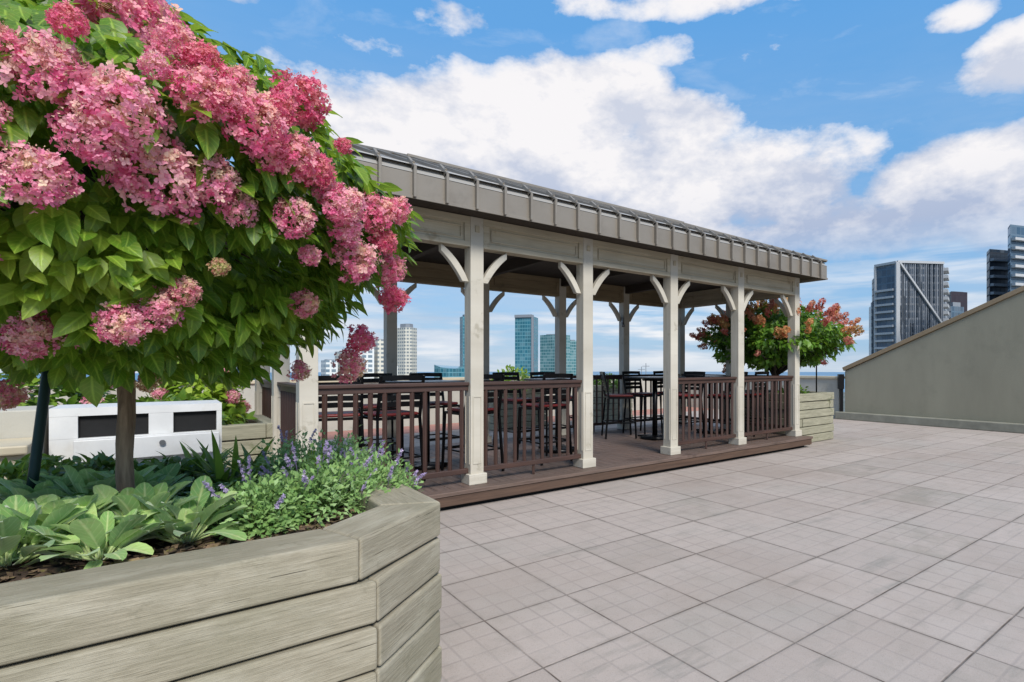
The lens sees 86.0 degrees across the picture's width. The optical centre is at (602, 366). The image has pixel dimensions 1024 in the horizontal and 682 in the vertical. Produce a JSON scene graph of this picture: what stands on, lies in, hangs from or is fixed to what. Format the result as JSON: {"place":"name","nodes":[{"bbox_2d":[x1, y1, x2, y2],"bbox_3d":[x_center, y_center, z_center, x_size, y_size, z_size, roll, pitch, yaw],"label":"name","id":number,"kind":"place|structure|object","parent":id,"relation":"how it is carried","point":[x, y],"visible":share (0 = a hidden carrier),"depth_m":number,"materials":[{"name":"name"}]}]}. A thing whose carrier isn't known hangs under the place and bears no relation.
{"place":"outdoors","nodes":[
{"label":"outdoors","id":0,"kind":"place"},
{"bbox_2d":[0,405,54,478],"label":"cream wall","id":1,"kind":"structure","parent":0,"point":[16,428],"depth_m":3.41,"materials":[{"name":"paint"}]},
{"bbox_2d":[321,359,337,375],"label":"apartment block","id":2,"kind":"structure","parent":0,"point":[327,369],"depth_m":362.94,"materials":[{"name":"grey concrete"}]},
{"bbox_2d":[335,351,351,374],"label":"apartment block","id":3,"kind":"structure","parent":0,"point":[337,355],"depth_m":373.19,"materials":[{"name":"grey concrete"}]},
{"bbox_2d":[351,347,373,378],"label":"apartment block","id":4,"kind":"structure","parent":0,"point":[369,357],"depth_m":381.58,"materials":[{"name":"grey concrete"}]},
{"bbox_2d":[397,324,416,374],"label":"apartment tower","id":5,"kind":"structure","parent":0,"point":[406,349],"depth_m":493.94,"materials":[{"name":"grey concrete"}]},
{"bbox_2d":[0,372,844,391],"bbox_3d":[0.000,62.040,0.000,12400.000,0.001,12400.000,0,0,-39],"label":"lake","id":6,"kind":"structure","parent":0,"point":[749,373],"depth_m":4539.40,"materials":[{"name":"blue liquid"}]},
{"bbox_2d":[434,365,464,377],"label":"curved building","id":7,"kind":"structure","parent":0,"point":[451,371],"depth_m":397.09,"materials":[{"name":"teal glass"}]},
{"bbox_2d":[460,314,464,366],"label":"apartment tower","id":8,"kind":"structure","parent":0,"point":[462,340],"depth_m":520.72,"materials":[{"name":"teal glass"}]},
{"bbox_2d":[0,0,1023,373],"label":"sky","id":9,"kind":"structure","parent":0,"point":[856,136],"materials":[{"name":"blue"}]},
{"bbox_2d":[514,314,537,375],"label":"apartment tower","id":10,"kind":"structure","parent":0,"point":[526,340],"depth_m":482.01,"materials":[{"name":"teal glass"}]},
{"bbox_2d":[540,334,569,375],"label":"apartment tower","id":11,"kind":"structure","parent":0,"point":[547,352],"depth_m":566.80,"materials":[{"name":"teal glass"}]},
{"bbox_2d":[570,340,575,374],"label":"apartment tower","id":12,"kind":"structure","parent":0,"point":[573,357],"depth_m":601.97,"materials":[{"name":"teal glass"}]},
{"bbox_2d":[318,409,1023,681],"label":"terrace","id":13,"kind":"structure","parent":0,"point":[858,551],"depth_m":3.81,"materials":[{"name":"grey tile"}]},
{"bbox_2d":[49,400,221,467],"bbox_3d":[-3.377,0.860,3.972,0.925,1.160,0.575,0,0,-39],"label":"white cabinet","id":14,"kind":"object","parent":13,"relation":"on","point":[166,428],"visible":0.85,"depth_m":3.83,"materials":[{"name":"plastic"}]},
{"bbox_2d":[0,458,441,681],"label":"timber planter","id":15,"kind":"object","parent":13,"relation":"on","point":[357,598],"visible":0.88,"depth_m":1.42,"materials":[{"name":"beige wood"}]},
{"bbox_2d":[6,461,44,479],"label":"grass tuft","id":16,"kind":"object","parent":15,"relation":"in","point":[19,477],"visible":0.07,"depth_m":2.39,"materials":[{"name":"green plant"}]},
{"bbox_2d":[0,453,87,485],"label":"leafy bush","id":17,"kind":"object","parent":15,"relation":"in","point":[9,470],"visible":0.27,"depth_m":2.43,"materials":[{"name":"green plant"}]},
{"bbox_2d":[24,450,144,480],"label":"leafy bush","id":18,"kind":"object","parent":15,"relation":"in","point":[102,461],"visible":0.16,"depth_m":2.40,"materials":[{"name":"green plant"}]},
{"bbox_2d":[113,451,214,497],"bbox_3d":[-1.967,0.500,2.438,0.477,0.261,0.480,0,0,-39],"label":"leafy bush","id":19,"kind":"object","parent":15,"relation":"in","point":[186,463],"visible":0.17,"depth_m":2.41,"materials":[{"name":"green plant"}]},
{"bbox_2d":[0,484,359,583],"bbox_3d":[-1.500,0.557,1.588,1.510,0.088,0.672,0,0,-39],"label":"mulch","id":20,"kind":"object","parent":15,"relation":"in","point":[190,545],"visible":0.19,"depth_m":1.66,"materials":[{"name":"brown wood"}]},
{"bbox_2d":[26,371,50,488],"bbox_3d":[-2.054,0.144,1.985,0.030,0.842,0.162,0,0,-10],"label":"tree stake","id":21,"kind":"object","parent":20,"relation":"on","point":[36,452],"visible":0.36,"depth_m":1.96,"materials":[{"name":"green metal"}]},
{"bbox_2d":[0,495,97,568],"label":"woolly plant","id":22,"kind":"object","parent":20,"relation":"on","point":[13,530],"visible":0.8,"depth_m":1.50,"materials":[{"name":"green plant"}]},
{"bbox_2d":[0,471,107,503],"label":"woolly plant","id":23,"kind":"object","parent":20,"relation":"on","point":[12,487],"visible":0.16,"depth_m":1.91,"materials":[{"name":"green plant"}]},
{"bbox_2d":[3,490,119,560],"bbox_3d":[-1.683,0.473,1.653,0.416,0.184,0.369,0,0,-39],"label":"woolly plant","id":24,"kind":"object","parent":20,"relation":"on","point":[55,502],"visible":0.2,"depth_m":1.61,"materials":[{"name":"green plant"}]},
{"bbox_2d":[18,502,168,568],"bbox_3d":[-1.448,0.483,1.559,0.339,0.164,0.344,0,0,-39],"label":"woolly plant","id":25,"kind":"object","parent":20,"relation":"on","point":[89,529],"visible":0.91,"depth_m":1.53,"materials":[{"name":"green plant"}]},
{"bbox_2d":[24,465,163,498],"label":"woolly plant","id":26,"kind":"object","parent":20,"relation":"on","point":[81,479],"visible":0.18,"depth_m":1.94,"materials":[{"name":"green plant"}]},
{"bbox_2d":[47,481,197,552],"bbox_3d":[-1.511,0.481,1.759,0.368,0.184,0.404,0,0,-5],"label":"woolly plant","id":27,"kind":"object","parent":20,"relation":"on","point":[126,501],"visible":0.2,"depth_m":1.77,"materials":[{"name":"green plant"}]},
{"bbox_2d":[84,463,193,496],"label":"woolly plant","id":28,"kind":"object","parent":20,"relation":"on","point":[169,472],"visible":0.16,"depth_m":2.12,"materials":[{"name":"green plant"}]},
{"bbox_2d":[0,465,339,509],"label":"ground cover","id":29,"kind":"object","parent":20,"relation":"on","point":[213,484],"visible":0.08,"depth_m":2.22,"materials":[{"name":"green plant"}]},
{"bbox_2d":[105,475,252,544],"bbox_3d":[-1.364,0.482,1.761,0.414,0.210,0.396,0,0,-39],"label":"woolly plant","id":30,"kind":"object","parent":20,"relation":"on","point":[175,533],"visible":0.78,"depth_m":1.75,"materials":[{"name":"green plant"}]},
{"bbox_2d":[0,0,423,492],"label":"hydrangea tree","id":31,"kind":"object","parent":20,"relation":"on","point":[128,208],"visible":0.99,"depth_m":1.33,"materials":[{"name":"green plant"}]},
{"bbox_2d":[166,430,281,492],"bbox_3d":[-1.734,0.437,2.434,0.566,0.296,0.538,0,0,-16],"label":"strap plant","id":32,"kind":"object","parent":20,"relation":"on","point":[214,464],"visible":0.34,"depth_m":2.44,"materials":[{"name":"green plant"}]},
{"bbox_2d":[212,437,307,481],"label":"strap plant","id":33,"kind":"object","parent":20,"relation":"on","point":[245,453],"visible":0.29,"depth_m":2.52,"materials":[{"name":"green plant"}]},
{"bbox_2d":[202,455,320,539],"bbox_3d":[-1.223,0.462,1.955,0.399,0.268,0.357,0,0,-10],"label":"catmint","id":34,"kind":"object","parent":20,"relation":"on","point":[259,492],"visible":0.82,"depth_m":1.89,"materials":[{"name":"green plant"}]},
{"bbox_2d":[249,425,334,496],"bbox_3d":[-1.413,0.427,2.482,0.427,0.309,0.406,0,0,-39],"label":"catmint","id":35,"kind":"object","parent":20,"relation":"on","point":[268,469],"visible":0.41,"depth_m":2.44,"materials":[{"name":"green plant"}]},
{"bbox_2d":[294,438,334,472],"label":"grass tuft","id":36,"kind":"object","parent":20,"relation":"on","point":[314,454],"visible":0.19,"depth_m":2.46,"materials":[{"name":"green plant"}]},
{"bbox_2d":[256,440,385,526],"bbox_3d":[-1.070,0.432,2.109,0.487,0.289,0.465,0,0,-39],"label":"catmint","id":37,"kind":"object","parent":20,"relation":"on","point":[324,481],"visible":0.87,"depth_m":2.06,"materials":[{"name":"green plant"}]},
{"bbox_2d":[312,425,387,487],"bbox_3d":[-1.232,0.429,2.613,0.383,0.286,0.385,0,0,-39],"label":"catmint","id":38,"kind":"object","parent":20,"relation":"on","point":[340,449],"visible":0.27,"depth_m":2.59,"materials":[{"name":"green plant"}]},
{"bbox_2d":[331,440,426,507],"bbox_3d":[-0.963,0.457,2.300,0.393,0.264,0.379,0,0,-9],"label":"catmint","id":39,"kind":"object","parent":20,"relation":"on","point":[388,474],"visible":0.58,"depth_m":2.27,"materials":[{"name":"green plant"}]},
{"bbox_2d":[178,442,233,473],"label":"strap plant","id":40,"kind":"object","parent":15,"relation":"in","point":[225,454],"visible":0.17,"depth_m":2.60,"materials":[{"name":"green plant"}]},
{"bbox_2d":[222,414,272,466],"bbox_3d":[-4.864,1.023,5.741,2.310,0.818,1.574,0,0,-39],"label":"timber planter","id":41,"kind":"object","parent":13,"relation":"on","point":[250,434],"visible":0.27,"depth_m":5.69,"materials":[{"name":"beige wood"}]},
{"bbox_2d":[0,349,116,406],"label":"hydrangea bush","id":42,"kind":"object","parent":41,"relation":"in","point":[77,397],"visible":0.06,"depth_m":5.22,"materials":[{"name":"green plant"}]},
{"bbox_2d":[99,388,256,424],"bbox_3d":[-4.708,0.497,5.840,1.663,0.536,1.701,0,0,-39],"label":"leafy plant","id":43,"kind":"object","parent":41,"relation":"in","point":[182,395],"visible":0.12,"depth_m":5.97,"materials":[{"name":"green plant"}]},
{"bbox_2d":[149,356,250,419],"bbox_3d":[-4.777,0.187,6.441,1.006,1.098,0.989,0,0,-39],"label":"hydrangea bush","id":44,"kind":"object","parent":41,"relation":"on","point":[235,395],"visible":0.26,"depth_m":6.29,"materials":[{"name":"green plant"}]},
{"bbox_2d":[14,376,687,431],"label":"parapet wall","id":45,"kind":"structure","parent":13,"relation":"on","point":[248,394],"depth_m":12.46,"materials":[{"name":"paint"}]},
{"bbox_2d":[318,407,707,439],"bbox_3d":[-7.988,1.437,9.325,29.380,0.006,1.350,0,0,-39],"label":"pink paving strip","id":46,"kind":"object","parent":13,"relation":"on","point":[332,434],"visible":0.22,"depth_m":12.23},
{"bbox_2d":[489,388,545,430],"bbox_3d":[-2.080,0.963,12.619,1.326,0.938,0.811,0,0,-39],"label":"timber planter","id":47,"kind":"object","parent":13,"relation":"on","point":[510,413],"visible":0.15,"depth_m":12.15,"materials":[{"name":"grey wood"}]},
{"bbox_2d":[492,365,532,390],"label":"leafy bush","id":48,"kind":"object","parent":47,"relation":"in","point":[523,375],"visible":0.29,"depth_m":12.50,"materials":[{"name":"green plant"}]},
{"bbox_2d":[225,136,827,510],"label":"pavilion","id":49,"kind":"structure","parent":13,"relation":"on","point":[480,234],"depth_m":6.80,"materials":[{"name":"beige wood"}]},
{"bbox_2d":[318,375,363,452],"bbox_3d":[-2.838,0.672,5.776,0.535,1.157,0.594,0,0,-28],"label":"bar chair","id":50,"kind":"object","parent":49,"relation":"on","point":[347,415],"visible":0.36,"depth_m":5.60,"materials":[{"name":"black metal"}]},
{"bbox_2d":[352,373,395,457],"bbox_3d":[-2.943,0.672,7.029,0.535,1.157,0.594,0,0,-31],"label":"bar chair","id":51,"kind":"object","parent":49,"relation":"on","point":[365,407],"visible":0.3,"depth_m":7.23,"materials":[{"name":"black metal"}]},
{"bbox_2d":[358,375,425,480],"bbox_3d":[-2.295,0.672,5.882,0.535,1.157,0.594,0,0,-45],"label":"bar chair","id":52,"kind":"object","parent":49,"relation":"on","point":[377,414],"visible":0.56,"depth_m":5.77,"materials":[{"name":"black metal"}]},
{"bbox_2d":[385,380,464,469],"bbox_3d":[-2.201,0.718,6.744,0.760,1.065,0.760,0,0,-39],"label":"bar table","id":53,"kind":"object","parent":49,"relation":"on","point":[430,464],"visible":0.4,"depth_m":6.71,"materials":[{"name":"black metal"}]},
{"bbox_2d":[409,373,459,455],"bbox_3d":[-2.328,0.672,7.530,0.535,1.157,0.594,0,0,-45],"label":"bar chair","id":54,"kind":"object","parent":49,"relation":"on","point":[443,402],"visible":0.34,"depth_m":7.59,"materials":[{"name":"black metal"}]},
{"bbox_2d":[441,374,504,470],"bbox_3d":[-1.540,0.672,6.445,0.594,1.157,0.535,0,0,44],"label":"bar chair","id":55,"kind":"object","parent":49,"relation":"on","point":[455,410],"visible":0.45,"depth_m":6.44,"materials":[{"name":"black metal"}]},
{"bbox_2d":[492,372,539,445],"bbox_3d":[-1.332,0.672,8.365,0.594,1.157,0.535,0,0,45],"label":"bar chair","id":56,"kind":"object","parent":49,"relation":"on","point":[519,399],"visible":0.39,"depth_m":8.46,"materials":[{"name":"black metal"}]},
{"bbox_2d":[517,373,572,464],"bbox_3d":[-0.762,0.672,7.168,0.535,1.157,0.594,0,0,-44],"label":"bar chair","id":57,"kind":"object","parent":49,"relation":"on","point":[546,404],"visible":0.68,"depth_m":7.09,"materials":[{"name":"black metal"}]},
{"bbox_2d":[530,372,573,445],"bbox_3d":[-0.819,0.672,8.784,0.535,1.157,0.594,0,0,-40],"label":"bar chair","id":58,"kind":"object","parent":49,"relation":"on","point":[539,390],"visible":0.33,"depth_m":8.79,"materials":[{"name":"black metal"}]},
{"bbox_2d":[523,378,594,452],"bbox_3d":[-0.649,0.718,8.007,0.760,1.065,0.760,0,0,-39],"label":"bar table","id":59,"kind":"object","parent":49,"relation":"on","point":[563,448],"visible":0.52,"depth_m":7.96,"materials":[{"name":"black metal"}]},
{"bbox_2d":[600,371,636,438],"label":"bar chair","id":60,"kind":"object","parent":49,"relation":"on","point":[608,396],"visible":1,"depth_m":9.34,"materials":[{"name":"black metal"}]},
{"bbox_2d":[622,371,662,433],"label":"bar chair","id":61,"kind":"object","parent":49,"relation":"on","point":[642,394],"visible":0.93,"depth_m":10.14,"materials":[{"name":"black metal"}]},
{"bbox_2d":[624,376,685,439],"bbox_3d":[0.906,0.718,9.375,0.760,1.065,0.760,0,0,-39],"label":"bar table","id":62,"kind":"object","parent":49,"relation":"on","point":[654,435],"visible":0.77,"depth_m":9.33,"materials":[{"name":"black metal"}]},
{"bbox_2d":[653,371,691,429],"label":"bar chair","id":63,"kind":"object","parent":49,"relation":"on","point":[659,373],"visible":0.17,"depth_m":10.65,"materials":[{"name":"black metal"}]},
{"bbox_2d":[662,371,704,436],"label":"bar chair","id":64,"kind":"object","parent":49,"relation":"on","point":[702,374],"visible":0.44,"depth_m":9.67,"materials":[{"name":"black metal"}]},
{"bbox_2d":[682,375,729,433],"bbox_3d":[2.046,0.718,10.239,0.760,1.065,0.760,0,0,-39],"label":"bar table","id":65,"kind":"object","parent":49,"relation":"on","point":[708,430],"visible":0.44,"depth_m":10.21,"materials":[{"name":"black metal"}]},
{"bbox_2d":[704,372,747,436],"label":"bar chair","id":66,"kind":"object","parent":49,"relation":"on","point":[729,390],"visible":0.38,"depth_m":9.46,"materials":[{"name":"black metal"}]},
{"bbox_2d":[729,371,768,436],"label":"bar chair","id":67,"kind":"object","parent":49,"relation":"on","point":[757,374],"visible":0.27,"depth_m":9.78,"materials":[{"name":"black metal"}]},
{"bbox_2d":[593,384,632,421],"bbox_3d":[0.089,0.963,14.386,1.226,0.938,0.814,0,0,-39],"label":"timber planter","id":68,"kind":"object","parent":13,"relation":"on","point":[610,404],"visible":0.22,"depth_m":13.89,"materials":[{"name":"grey wood"}]},
{"bbox_2d":[593,372,617,388],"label":"leafy bush","id":69,"kind":"object","parent":68,"relation":"in","point":[610,383],"visible":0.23,"depth_m":14.13,"materials":[{"name":"green plant"}]},
{"bbox_2d":[691,374,844,417],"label":"parapet wall","id":70,"kind":"structure","parent":13,"relation":"on","point":[826,383],"depth_m":15.33,"materials":[{"name":"paint"}]},
{"bbox_2d":[723,389,833,441],"bbox_3d":[3.497,0.973,10.967,1.288,0.918,1.824,0,0,-39],"label":"timber planter","id":71,"kind":"object","parent":13,"relation":"on","point":[816,418],"visible":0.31,"depth_m":10.31,"materials":[{"name":"beige wood"}]},
{"bbox_2d":[689,297,864,390],"bbox_3d":[3.488,-0.416,10.965,3.260,2.022,3.254,0,0,-15],"label":"hydrangea tree","id":72,"kind":"object","parent":71,"relation":"in","point":[767,329],"visible":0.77,"depth_m":10.19,"materials":[{"name":"green plant"}]},
{"bbox_2d":[777,385,808,393],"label":"leafy plant","id":73,"kind":"object","parent":71,"relation":"in","point":[801,391],"visible":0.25,"depth_m":10.29,"materials":[{"name":"green plant"}]},
{"bbox_2d":[835,286,1023,433],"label":"sloped wall","id":74,"kind":"structure","parent":13,"relation":"on","point":[964,370],"depth_m":12.66,"materials":[{"name":"grey paint"}]},
{"bbox_2d":[837,374,843,411],"bbox_3d":[6.488,0.830,14.730,0.140,1.220,0.120,0,0,6],"label":"drain pipe","id":75,"kind":"object","parent":74,"relation":"attached to","point":[840,381],"visible":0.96,"depth_m":14.71,"materials":[{"name":"black metal"}]},
{"bbox_2d":[843,392,844,411],"bbox_3d":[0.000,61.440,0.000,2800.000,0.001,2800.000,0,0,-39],"label":"wall","id":76,"kind":"structure","parent":0,"point":[843,401],"depth_m":926.01,"materials":[{"name":"grey"}]},
{"bbox_2d":[371,339,383,377],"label":"apartment block","id":77,"kind":"structure","parent":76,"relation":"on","point":[379,358],"depth_m":388.24,"materials":[{"name":"grey concrete"}]},
{"bbox_2d":[869,302,873,354],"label":"apartment tower","id":78,"kind":"structure","parent":0,"point":[871,329],"depth_m":263.21,"materials":[{"name":"blue concrete"}]},
{"bbox_2d":[872,278,873,301],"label":"apartment tower","id":79,"kind":"structure","parent":0,"point":[873,290],"depth_m":272.06,"materials":[{"name":"grey concrete"}]},
{"bbox_2d":[874,260,948,352],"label":"apartment tower","id":80,"kind":"structure","parent":0,"point":[911,298],"depth_m":231.71,"materials":[{"name":"grey glass"}]},
{"bbox_2d":[947,302,963,318],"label":"apartment tower","id":81,"kind":"structure","parent":0,"point":[955,309],"depth_m":264.29,"materials":[{"name":"glass"}]},
{"bbox_2d":[947,291,966,311],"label":"apartment tower","id":82,"kind":"structure","parent":0,"point":[957,296],"depth_m":302.54,"materials":[{"name":"brown concrete"}]},
{"bbox_2d":[987,249,1007,301],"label":"apartment tower","id":83,"kind":"structure","parent":0,"point":[997,273],"depth_m":200.68,"materials":[{"name":"blue glass"}]},
{"bbox_2d":[1008,224,1023,291],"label":"apartment tower","id":84,"kind":"structure","parent":0,"point":[1015,256],"depth_m":185.84,"materials":[{"name":"glass"}]}
]}

